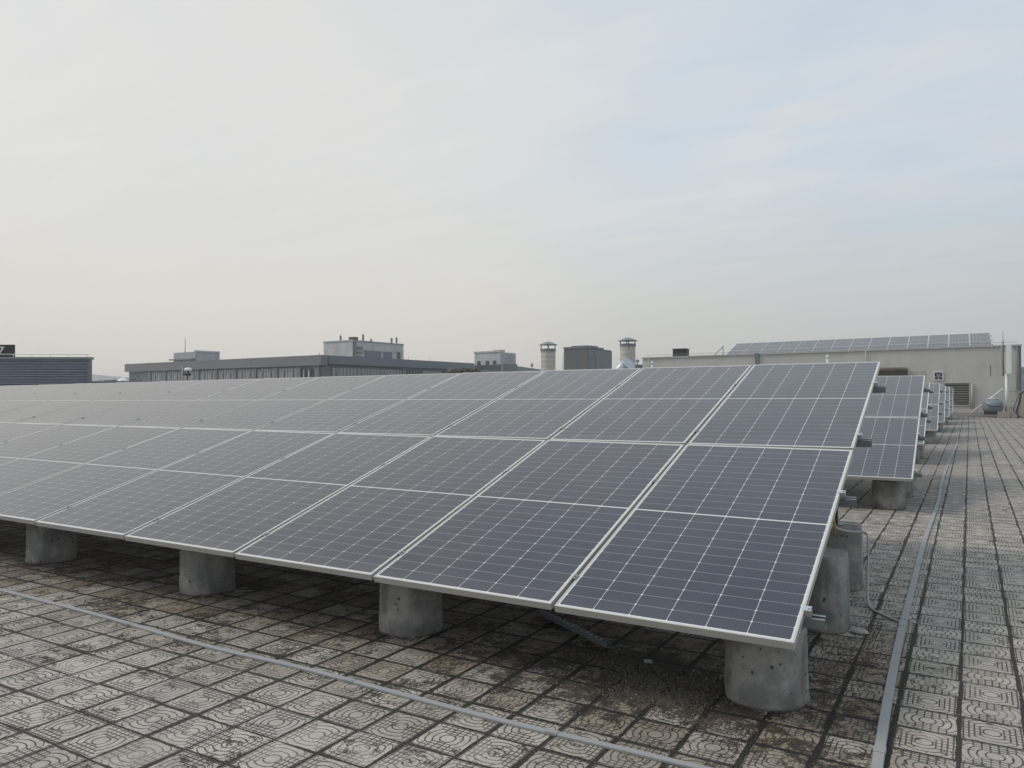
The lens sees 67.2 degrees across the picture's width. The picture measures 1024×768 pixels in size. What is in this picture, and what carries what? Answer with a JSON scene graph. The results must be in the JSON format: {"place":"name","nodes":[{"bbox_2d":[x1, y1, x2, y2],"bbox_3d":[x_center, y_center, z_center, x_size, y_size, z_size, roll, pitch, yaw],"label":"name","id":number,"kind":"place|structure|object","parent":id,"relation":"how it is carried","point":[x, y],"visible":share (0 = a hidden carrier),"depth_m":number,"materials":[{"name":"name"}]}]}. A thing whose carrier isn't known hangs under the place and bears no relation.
{"place":"outdoors","nodes":[
{"label":"outdoors","id":0,"kind":"place"},
{"bbox_2d":[92,374,143,382],"bbox_3d":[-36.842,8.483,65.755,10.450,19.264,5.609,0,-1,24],"label":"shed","id":1,"kind":"structure","parent":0,"point":[99,378],"depth_m":65.14,"materials":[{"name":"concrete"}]},
{"bbox_2d":[125,337,474,380],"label":"office building","id":2,"kind":"structure","parent":0,"point":[353,356],"depth_m":96.68,"materials":[{"name":"grey concrete"}]},
{"bbox_2d":[151,372,162,380],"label":"window","id":3,"kind":"structure","parent":2,"relation":"in","point":[155,376],"depth_m":106.18,"materials":[{"name":"grey glass"}]},
{"bbox_2d":[167,371,178,380],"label":"window","id":4,"kind":"structure","parent":2,"relation":"in","point":[171,375],"depth_m":103.40,"materials":[{"name":"grey glass"}]},
{"bbox_2d":[183,371,195,380],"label":"window","id":5,"kind":"structure","parent":2,"relation":"in","point":[193,373],"depth_m":100.74,"materials":[{"name":"grey glass"}]},
{"bbox_2d":[200,370,213,379],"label":"window","id":6,"kind":"structure","parent":2,"relation":"in","point":[204,374],"depth_m":98.22,"materials":[{"name":"grey glass"}]},
{"bbox_2d":[218,369,232,379],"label":"window","id":7,"kind":"structure","parent":2,"relation":"in","point":[222,374],"depth_m":95.56,"materials":[{"name":"grey glass"}]},
{"bbox_2d":[237,369,252,378],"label":"window","id":8,"kind":"structure","parent":2,"relation":"in","point":[241,373],"depth_m":92.96,"materials":[{"name":"grey glass"}]},
{"bbox_2d":[257,368,273,378],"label":"window","id":9,"kind":"structure","parent":2,"relation":"in","point":[262,372],"depth_m":90.28,"materials":[{"name":"grey glass"}]},
{"bbox_2d":[278,367,295,377],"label":"window","id":10,"kind":"structure","parent":2,"relation":"in","point":[282,372],"depth_m":87.63,"materials":[{"name":"grey glass"}]},
{"bbox_2d":[331,367,356,375],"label":"window","id":11,"kind":"structure","parent":2,"relation":"in","point":[335,371],"depth_m":86.61,"materials":[{"name":"grey glass"}]},
{"bbox_2d":[357,368,380,375],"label":"window","id":12,"kind":"structure","parent":2,"relation":"in","point":[360,371],"depth_m":90.19,"materials":[{"name":"grey glass"}]},
{"bbox_2d":[381,369,401,374],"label":"window","id":13,"kind":"structure","parent":2,"relation":"in","point":[383,371],"depth_m":93.71,"materials":[{"name":"grey glass"}]},
{"bbox_2d":[0,416,1023,767],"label":"roof paving","id":14,"kind":"structure","parent":0,"point":[284,716],"depth_m":4.06,"materials":[{"name":"grey tile"}]},
{"bbox_2d":[0,357,93,385],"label":"plant enclosure","id":15,"kind":"object","parent":14,"relation":"on","point":[40,370],"visible":0.42,"depth_m":32.16,"materials":[{"name":"metal"}]},
{"bbox_2d":[0,345,14,356],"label":"sign board","id":16,"kind":"object","parent":15,"relation":"on","point":[7,349],"visible":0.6,"depth_m":36.03,"materials":[{"name":"black paint"}]},
{"bbox_2d":[0,354,89,356],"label":"railing","id":17,"kind":"object","parent":15,"relation":"on","point":[44,354],"visible":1,"depth_m":32.25,"materials":[{"name":"grey metal"}]},
{"bbox_2d":[25,524,77,563],"bbox_3d":[-4.005,1.352,6.707,0.388,0.350,0.388,0,-1,-13],"label":"concrete pedestal","id":18,"kind":"object","parent":14,"relation":"on","point":[45,545],"visible":0.66,"depth_m":6.54,"materials":[{"name":"grey concrete"}]},
{"bbox_2d":[179,549,235,595],"bbox_3d":[-2.251,1.341,5.700,0.388,0.350,0.388,0,-1,-29],"label":"concrete pedestal","id":19,"kind":"object","parent":14,"relation":"on","point":[203,574],"visible":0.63,"depth_m":5.53,"materials":[{"name":"grey concrete"}]},
{"bbox_2d":[0,588,711,767],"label":"cable trunking","id":20,"kind":"object","parent":14,"relation":"on","point":[627,750],"visible":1,"depth_m":3.69,"materials":[{"name":"grey plastic"}]},
{"bbox_2d":[379,583,442,637],"bbox_3d":[-0.620,1.332,4.758,0.388,0.350,0.388,1,-1,-45],"label":"concrete pedestal","id":21,"kind":"object","parent":14,"relation":"on","point":[406,612],"visible":0.66,"depth_m":4.59,"materials":[{"name":"grey concrete"}]},
{"bbox_2d":[447,367,480,372],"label":"rubble heap","id":22,"kind":"object","parent":14,"relation":"on","point":[464,370],"visible":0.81,"depth_m":43.72,"materials":[{"name":"stone"}]},
{"bbox_2d":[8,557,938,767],"bbox_3d":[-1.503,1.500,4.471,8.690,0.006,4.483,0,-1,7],"label":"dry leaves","id":23,"kind":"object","parent":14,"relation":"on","point":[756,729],"visible":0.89,"depth_m":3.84,"materials":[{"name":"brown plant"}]},
{"bbox_2d":[0,548,1014,767],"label":"soil litter","id":24,"kind":"object","parent":14,"relation":"on","point":[817,680],"visible":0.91,"depth_m":3.86,"materials":[{"name":"soil"}]},
{"bbox_2d":[1,549,1023,767],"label":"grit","id":25,"kind":"object","parent":14,"relation":"on","point":[573,693],"visible":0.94,"depth_m":3.63,"materials":[{"name":"grey gravel"}]},
{"bbox_2d":[539,341,556,370],"bbox_3d":[1.691,-0.087,36.002,0.884,3.796,0.884,0,-1,30],"label":"vent stack","id":26,"kind":"object","parent":14,"relation":"on","point":[548,355],"visible":0.48,"depth_m":35.73,"materials":[{"name":"metal"}]},
{"bbox_2d":[539,610,610,647],"bbox_3d":[0.371,1.489,4.709,0.031,0.030,0.750,0,-1,-29],"label":"steel channel","id":27,"kind":"object","parent":14,"relation":"on","point":[577,629],"visible":1,"depth_m":4.66,"materials":[{"name":"grey metal"}]},
{"bbox_2d":[614,358,633,368],"bbox_3d":[4.504,0.343,32.193,0.567,2.859,1.342,0,-1,-37],"label":"slanted duct","id":28,"kind":"object","parent":14,"relation":"on","point":[624,363],"visible":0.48,"depth_m":31.80,"materials":[{"name":"silver metal"}]},
{"bbox_2d":[619,337,636,367],"bbox_3d":[5.109,-0.136,34.003,0.871,3.851,0.871,0,-1,30],"label":"vent stack","id":29,"kind":"object","parent":14,"relation":"on","point":[627,350],"visible":0.31,"depth_m":33.73,"materials":[{"name":"metal"}]},
{"bbox_2d":[557,647,749,713],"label":"soil litter","id":30,"kind":"object","parent":14,"relation":"on","point":[631,693],"visible":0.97,"depth_m":3.84,"materials":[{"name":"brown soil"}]},
{"bbox_2d":[724,627,809,711],"bbox_3d":[1.218,1.321,3.694,0.388,0.350,0.388,0,-1,30],"label":"concrete pedestal","id":31,"kind":"object","parent":14,"relation":"on","point":[764,678],"visible":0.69,"depth_m":3.53,"materials":[{"name":"grey concrete"}]},
{"bbox_2d":[807,547,851,634],"bbox_3d":[1.906,1.279,4.846,0.410,0.455,0.410,0,-1,30],"label":"concrete pedestal","id":32,"kind":"object","parent":14,"relation":"on","point":[830,598],"visible":0.51,"depth_m":4.64,"materials":[{"name":"grey concrete"}]},
{"bbox_2d":[826,521,864,591],"bbox_3d":[2.439,1.289,5.831,0.410,0.455,0.410,0,-1,28],"label":"concrete pedestal","id":33,"kind":"object","parent":14,"relation":"on","point":[851,544],"visible":0.46,"depth_m":5.63,"materials":[{"name":"grey concrete"}]},
{"bbox_2d":[850,628,868,634],"bbox_3d":[2.095,1.489,4.644,0.105,0.029,0.071,0,-1,30],"label":"stone chip","id":34,"kind":"object","parent":14,"relation":"on","point":[860,631],"visible":1,"depth_m":4.62,"materials":[{"name":"stone"}]},
{"bbox_2d":[832,524,899,621],"bbox_3d":[2.477,1.226,5.189,0.369,0.566,0.611,0,-1,-24],"label":"cable","id":35,"kind":"object","parent":14,"relation":"on","point":[867,581],"visible":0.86,"depth_m":5.34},
{"bbox_2d":[871,480,906,509],"bbox_3d":[4.733,1.378,9.670,0.388,0.350,0.388,0,-1,-27],"label":"concrete pedestal","id":36,"kind":"object","parent":14,"relation":"on","point":[890,495],"visible":0.88,"depth_m":9.51,"materials":[{"name":"grey concrete"}]},
{"bbox_2d":[906,477,914,497],"bbox_3d":[5.419,1.336,10.819,0.410,0.455,0.410,0,-1,30],"label":"concrete pedestal","id":37,"kind":"object","parent":14,"relation":"on","point":[909,489],"visible":0.12,"depth_m":10.60,"materials":[{"name":"grey concrete"}]},
{"bbox_2d":[871,420,960,767],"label":"cable trunking","id":38,"kind":"object","parent":14,"relation":"on","point":[879,752],"visible":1,"depth_m":4.21,"materials":[{"name":"grey plastic"}]},
{"bbox_2d":[924,431,933,443],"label":"concrete pedestal","id":39,"kind":"object","parent":14,"relation":"on","point":[929,435],"visible":0.41,"depth_m":21.50,"materials":[{"name":"grey concrete"}]},
{"bbox_2d":[982,398,1003,414],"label":"water tank","id":40,"kind":"object","parent":14,"relation":"on","point":[992,406],"visible":0.99,"depth_m":43.14,"materials":[{"name":"silver metal"}]},
{"bbox_2d":[1001,341,1011,411],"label":"cell antenna","id":41,"kind":"object","parent":14,"relation":"on","point":[1008,350],"visible":0.98,"depth_m":43.35,"materials":[{"name":"white paint"}]},
{"bbox_2d":[997,412,1018,417],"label":"concrete block","id":42,"kind":"object","parent":14,"relation":"on","point":[1004,415],"depth_m":42.49,"materials":[{"name":"grey concrete"}]},
{"bbox_2d":[1009,396,1018,417],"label":"control box","id":43,"kind":"object","parent":14,"relation":"on","point":[1012,400],"visible":0.81,"depth_m":41.73,"materials":[{"name":"metal"}]},
{"bbox_2d":[0,0,1023,377],"label":"sky","id":44,"kind":"structure","parent":0,"point":[452,180],"materials":[{"name":"white"}]},
{"bbox_2d":[672,348,689,355],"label":"equipment cabinet","id":45,"kind":"object","parent":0,"point":[681,352],"visible":0.5,"depth_m":54.97,"materials":[{"name":"grey metal"}]},
{"bbox_2d":[917,409,927,444],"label":"solar panel","id":46,"kind":"object","parent":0,"point":[922,426],"visible":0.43,"depth_m":16.16,"materials":[{"name":"glass"}]},
{"bbox_2d":[921,382,929,408],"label":"solar panel","id":47,"kind":"object","parent":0,"point":[925,400],"visible":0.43,"depth_m":17.94,"materials":[{"name":"glass"}]},
{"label":"roof slab","id":48,"kind":"structure","parent":0,"visible":0},
{"bbox_2d":[641,344,1021,416],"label":"rooftop building","id":49,"kind":"structure","parent":48,"relation":"on","point":[973,377],"depth_m":46.02,"materials":[{"name":"paint"}]},
{"bbox_2d":[649,342,1004,356],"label":"lightning conductor","id":50,"kind":"object","parent":49,"relation":"on","point":[833,348],"visible":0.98,"depth_m":48.82,"materials":[{"name":"metal"}]},
{"bbox_2d":[1016,392,1023,416],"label":"parapet wall","id":51,"kind":"structure","parent":48,"relation":"on","point":[1021,411],"depth_m":43.30,"materials":[{"name":"beige concrete"}]},
{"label":"rail","id":52,"kind":"object","parent":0,"visible":0},
{"bbox_2d":[730,343,751,350],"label":"solar panel","id":53,"kind":"object","parent":52,"relation":"attached to","point":[741,346],"visible":1,"depth_m":56.64,"materials":[{"name":"glass"}]},
{"bbox_2d":[747,342,768,349],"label":"solar panel","id":54,"kind":"object","parent":52,"relation":"on","point":[757,346],"visible":1,"depth_m":56.09,"materials":[{"name":"glass"}]},
{"bbox_2d":[763,342,783,349],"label":"solar panel","id":55,"kind":"object","parent":52,"relation":"on","point":[773,345],"visible":1,"depth_m":55.49,"materials":[{"name":"glass"}]},
{"bbox_2d":[814,339,835,347],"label":"solar panel","id":56,"kind":"object","parent":52,"relation":"on","point":[824,343],"visible":1,"depth_m":53.78,"materials":[{"name":"glass"}]},
{"bbox_2d":[832,339,853,346],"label":"solar panel","id":57,"kind":"object","parent":52,"relation":"on","point":[842,342],"visible":1,"depth_m":53.19,"materials":[{"name":"glass"}]},
{"bbox_2d":[851,338,871,345],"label":"solar panel","id":58,"kind":"object","parent":52,"relation":"on","point":[861,341],"visible":1,"depth_m":52.64,"materials":[{"name":"glass"}]},
{"bbox_2d":[869,337,890,345],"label":"solar panel","id":59,"kind":"object","parent":52,"relation":"on","point":[881,341],"visible":1,"depth_m":52.07,"materials":[{"name":"glass"}]},
{"bbox_2d":[889,336,908,344],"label":"solar panel","id":60,"kind":"object","parent":52,"relation":"on","point":[899,340],"visible":1,"depth_m":51.47,"materials":[{"name":"glass"}]},
{"bbox_2d":[908,335,928,343],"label":"solar panel","id":61,"kind":"object","parent":52,"relation":"on","point":[918,339],"visible":1,"depth_m":50.89,"materials":[{"name":"glass"}]},
{"bbox_2d":[928,335,948,342],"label":"solar panel","id":62,"kind":"object","parent":52,"relation":"on","point":[938,338],"visible":1,"depth_m":50.30,"materials":[{"name":"glass"}]},
{"bbox_2d":[949,334,968,342],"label":"solar panel","id":63,"kind":"object","parent":52,"relation":"on","point":[958,337],"visible":1,"depth_m":49.77,"materials":[{"name":"glass"}]},
{"bbox_2d":[969,333,990,341],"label":"solar panel","id":64,"kind":"object","parent":52,"relation":"on","point":[975,337],"visible":1,"depth_m":49.19,"materials":[{"name":"glass"}]},
{"bbox_3d":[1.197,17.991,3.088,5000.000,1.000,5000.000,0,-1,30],"label":"ground","id":65,"kind":"structure","parent":0,"visible":0},
{"bbox_2d":[448,364,540,371],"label":"wing","id":66,"kind":"structure","parent":65,"relation":"on","point":[500,368],"depth_m":79.76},
{"bbox_2d":[474,350,515,365],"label":"stair tower","id":67,"kind":"structure","parent":65,"relation":"on","point":[493,357],"depth_m":89.24,"materials":[{"name":"grey concrete"}]},
{"bbox_2d":[563,345,611,369],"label":"brick block","id":68,"kind":"structure","parent":65,"relation":"on","point":[584,357],"depth_m":69.07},
{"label":"rail","id":69,"kind":"object","parent":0,"visible":0},
{"bbox_2d":[780,341,800,348],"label":"solar panel","id":70,"kind":"object","parent":69,"relation":"on","point":[790,344],"visible":1,"depth_m":54.94,"materials":[{"name":"glass"}]},
{"bbox_2d":[797,340,818,347],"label":"solar panel","id":71,"kind":"object","parent":69,"relation":"on","point":[808,344],"visible":1,"depth_m":54.36,"materials":[{"name":"glass"}]},
{"bbox_3d":[-3.168,0.638,8.160,0.120,1.106,3.785,0,-1,30],"label":"support frame","id":72,"kind":"object","parent":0,"visible":0},
{"bbox_2d":[4,441,856,507],"bbox_3d":[-5.504,0.721,8.887,17.395,0.095,0.044,0,17,30],"label":"mounting rail","id":73,"kind":"object","parent":72,"relation":"attached to","point":[846,501],"visible":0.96,"depth_m":4.55,"materials":[{"name":"metal"}]},
{"bbox_2d":[35,430,334,538],"bbox_3d":[-2.750,0.801,6.796,1.134,0.036,2.278,0,15,30],"label":"solar panel","id":74,"kind":"object","parent":73,"relation":"attached to","point":[121,511],"visible":0.87,"depth_m":6.55,"materials":[{"name":"glass"}]},
{"bbox_2d":[65,506,825,630],"bbox_3d":[-6.130,1.053,7.798,17.395,0.099,0.060,0,17,30],"label":"mounting rail","id":75,"kind":"object","parent":72,"relation":"attached to","point":[814,621],"visible":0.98,"depth_m":3.47,"materials":[{"name":"metal"}]},
{"bbox_2d":[0,422,60,442],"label":"solar panel","id":76,"kind":"object","parent":75,"relation":"on","point":[11,431],"visible":0.8,"depth_m":9.77,"materials":[{"name":"glass"}]},
{"bbox_2d":[0,424,115,464],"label":"solar panel","id":77,"kind":"object","parent":75,"relation":"on","point":[30,444],"visible":0.72,"depth_m":8.98,"materials":[{"name":"glass"}]},
{"bbox_2d":[0,426,178,494],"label":"solar panel","id":78,"kind":"object","parent":75,"relation":"on","point":[22,472],"visible":0.77,"depth_m":8.10,"materials":[{"name":"glass"}]},
{"bbox_2d":[0,428,251,524],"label":"solar panel","id":79,"kind":"object","parent":75,"relation":"on","point":[31,503],"visible":0.82,"depth_m":7.21,"materials":[{"name":"glass"}]},
{"bbox_2d":[124,433,431,557],"bbox_3d":[-1.751,0.797,6.219,1.134,0.036,2.278,0,16,30],"label":"solar panel","id":80,"kind":"object","parent":75,"relation":"on","point":[231,520],"visible":0.86,"depth_m":5.96,"materials":[{"name":"glass"}]},
{"bbox_2d":[235,436,545,579],"bbox_3d":[-0.752,0.793,5.641,1.134,0.036,2.278,0,16,30],"label":"solar panel","id":81,"kind":"object","parent":75,"relation":"attached to","point":[370,525],"visible":0.87,"depth_m":5.36,"materials":[{"name":"glass"}]},
{"bbox_2d":[373,439,684,609],"bbox_3d":[0.247,0.789,5.064,1.134,0.036,2.278,0,16,30],"label":"solar panel","id":82,"kind":"object","parent":75,"relation":"attached to","point":[538,526],"visible":0.94,"depth_m":4.75,"materials":[{"name":"glass"}]},
{"bbox_2d":[554,444,852,649],"bbox_3d":[1.246,0.785,4.486,1.134,0.037,2.278,0,17,30],"label":"solar panel","id":83,"kind":"object","parent":75,"relation":"on","point":[728,542],"visible":1,"depth_m":4.14,"materials":[{"name":"glass"}]},
{"bbox_2d":[33,416,871,446],"bbox_3d":[-5.034,0.471,9.705,17.395,0.095,0.055,-1,16,30],"label":"mounting rail","id":84,"kind":"object","parent":72,"relation":"attached to","point":[863,442],"visible":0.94,"depth_m":5.38,"materials":[{"name":"metal"}]},
{"bbox_2d":[0,385,34,393],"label":"solar panel","id":85,"kind":"object","parent":84,"relation":"on","point":[4,389],"visible":0.77,"depth_m":14.02,"materials":[{"name":"glass"}]},
{"bbox_2d":[0,384,71,401],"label":"solar panel","id":86,"kind":"object","parent":84,"relation":"on","point":[15,394],"visible":0.72,"depth_m":13.27,"materials":[{"name":"glass"}]},
{"bbox_2d":[15,380,206,423],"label":"solar panel","id":87,"kind":"object","parent":84,"relation":"on","point":[85,409],"visible":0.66,"depth_m":10.88,"materials":[{"name":"glass"}]},
{"bbox_2d":[66,379,258,425],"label":"solar panel","id":88,"kind":"object","parent":84,"relation":"on","point":[125,414],"visible":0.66,"depth_m":10.30,"materials":[{"name":"glass"}]},
{"bbox_2d":[120,377,318,427],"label":"solar panel","id":89,"kind":"object","parent":84,"relation":"on","point":[189,413],"visible":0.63,"depth_m":9.70,"materials":[{"name":"glass"}]},
{"bbox_2d":[550,365,751,445],"bbox_3d":[1.344,0.149,6.973,1.134,0.037,2.278,-1,16,30],"label":"solar panel","id":90,"kind":"object","parent":84,"relation":"on","point":[671,405],"visible":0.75,"depth_m":6.76,"materials":[{"name":"glass"}]},
{"bbox_2d":[688,361,880,452],"bbox_3d":[2.343,0.135,6.396,1.134,0.038,2.278,-1,16,30],"label":"solar panel","id":91,"kind":"object","parent":84,"relation":"on","point":[813,405],"visible":0.85,"depth_m":6.17,"materials":[{"name":"glass"}]},
{"bbox_2d":[34,381,885,393],"bbox_3d":[-4.408,0.143,10.795,17.396,0.102,0.054,-1,16,30],"label":"mounting rail","id":92,"kind":"object","parent":72,"relation":"attached to","point":[879,389],"visible":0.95,"depth_m":6.46,"materials":[{"name":"metal"}]},
{"bbox_2d":[0,383,111,412],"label":"solar panel","id":93,"kind":"object","parent":92,"relation":"on","point":[20,402],"visible":0.79,"depth_m":12.41,"materials":[{"name":"glass"}]},
{"bbox_2d":[0,382,155,422],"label":"solar panel","id":94,"kind":"object","parent":92,"relation":"on","point":[31,411],"visible":0.72,"depth_m":11.53,"materials":[{"name":"glass"}]},
{"bbox_2d":[183,375,385,429],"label":"solar panel","id":95,"kind":"object","parent":92,"relation":"on","point":[259,413],"visible":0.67,"depth_m":9.12,"materials":[{"name":"glass"}]},
{"bbox_2d":[255,373,460,432],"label":"solar panel","id":96,"kind":"object","parent":92,"relation":"on","point":[339,413],"visible":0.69,"depth_m":8.53,"materials":[{"name":"glass"}]},
{"bbox_2d":[338,371,544,435],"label":"solar panel","id":97,"kind":"object","parent":92,"relation":"on","point":[437,409],"visible":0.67,"depth_m":7.94,"materials":[{"name":"glass"}]},
{"bbox_2d":[435,368,640,440],"bbox_3d":[0.344,0.164,7.551,1.134,0.038,2.278,-1,15,30],"label":"solar panel","id":98,"kind":"object","parent":92,"relation":"on","point":[547,405],"visible":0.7,"depth_m":7.35,"materials":[{"name":"glass"}]},
{"bbox_3d":[4.122,0.651,11.956,0.120,1.171,3.782,0,-1,30],"label":"support frame","id":99,"kind":"object","parent":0,"visible":0},
{"bbox_2d":[913,469,921,477],"bbox_3d":[3.454,1.099,10.270,3.547,0.095,0.044,0,16,30],"label":"mounting rail","id":100,"kind":"object","parent":99,"relation":"attached to","point":[917,474],"visible":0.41,"depth_m":9.40,"materials":[{"name":"metal"}]},
{"bbox_2d":[847,417,919,481],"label":"solar panel","id":101,"kind":"object","parent":100,"relation":"attached to","point":[889,454],"visible":0.54,"depth_m":10.10,"materials":[{"name":"glass"}]},
{"bbox_2d":[920,411,926,416],"bbox_3d":[4.551,0.448,12.180,3.547,0.095,0.044,0,16,30],"label":"mounting rail","id":102,"kind":"object","parent":99,"relation":"attached to","point":[923,414],"visible":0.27,"depth_m":11.31,"materials":[{"name":"metal"}]},
{"bbox_2d":[865,375,924,417],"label":"solar panel","id":103,"kind":"object","parent":102,"relation":"on","point":[902,396],"visible":0.57,"depth_m":12.06,"materials":[{"name":"glass"}]},
{"bbox_3d":[11.053,0.785,23.970,0.120,1.171,3.782,0,-1,30],"label":"support frame","id":104,"kind":"object","parent":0,"visible":0},
{"bbox_3d":[10.885,1.230,21.995,2.393,0.095,0.044,0,16,30],"label":"rail","id":105,"kind":"object","parent":104,"relation":"attached to","visible":0},
{"bbox_2d":[926,405,938,430],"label":"solar panel","id":106,"kind":"object","parent":105,"relation":"attached to","point":[932,414],"visible":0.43,"depth_m":22.13,"materials":[{"name":"glass"}]},
{"bbox_3d":[11.982,0.579,23.905,2.393,0.095,0.044,0,16,30],"label":"rail","id":107,"kind":"object","parent":104,"relation":"on","visible":0},
{"bbox_2d":[928,384,939,404],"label":"solar panel","id":108,"kind":"object","parent":107,"relation":"on","point":[934,397],"visible":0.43,"depth_m":23.99,"materials":[{"name":"glass"}]},
{"bbox_3d":[16.015,0.853,29.073,0.120,1.171,3.782,0,-1,30],"label":"support frame","id":109,"kind":"object","parent":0,"visible":0},
{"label":"rail","id":110,"kind":"object","parent":109,"relation":"attached to","visible":0},
{"bbox_2d":[938,402,944,422],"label":"solar panel","id":111,"kind":"object","parent":110,"relation":"attached to","point":[941,418],"visible":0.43,"depth_m":27.97,"materials":[{"name":"glass"}]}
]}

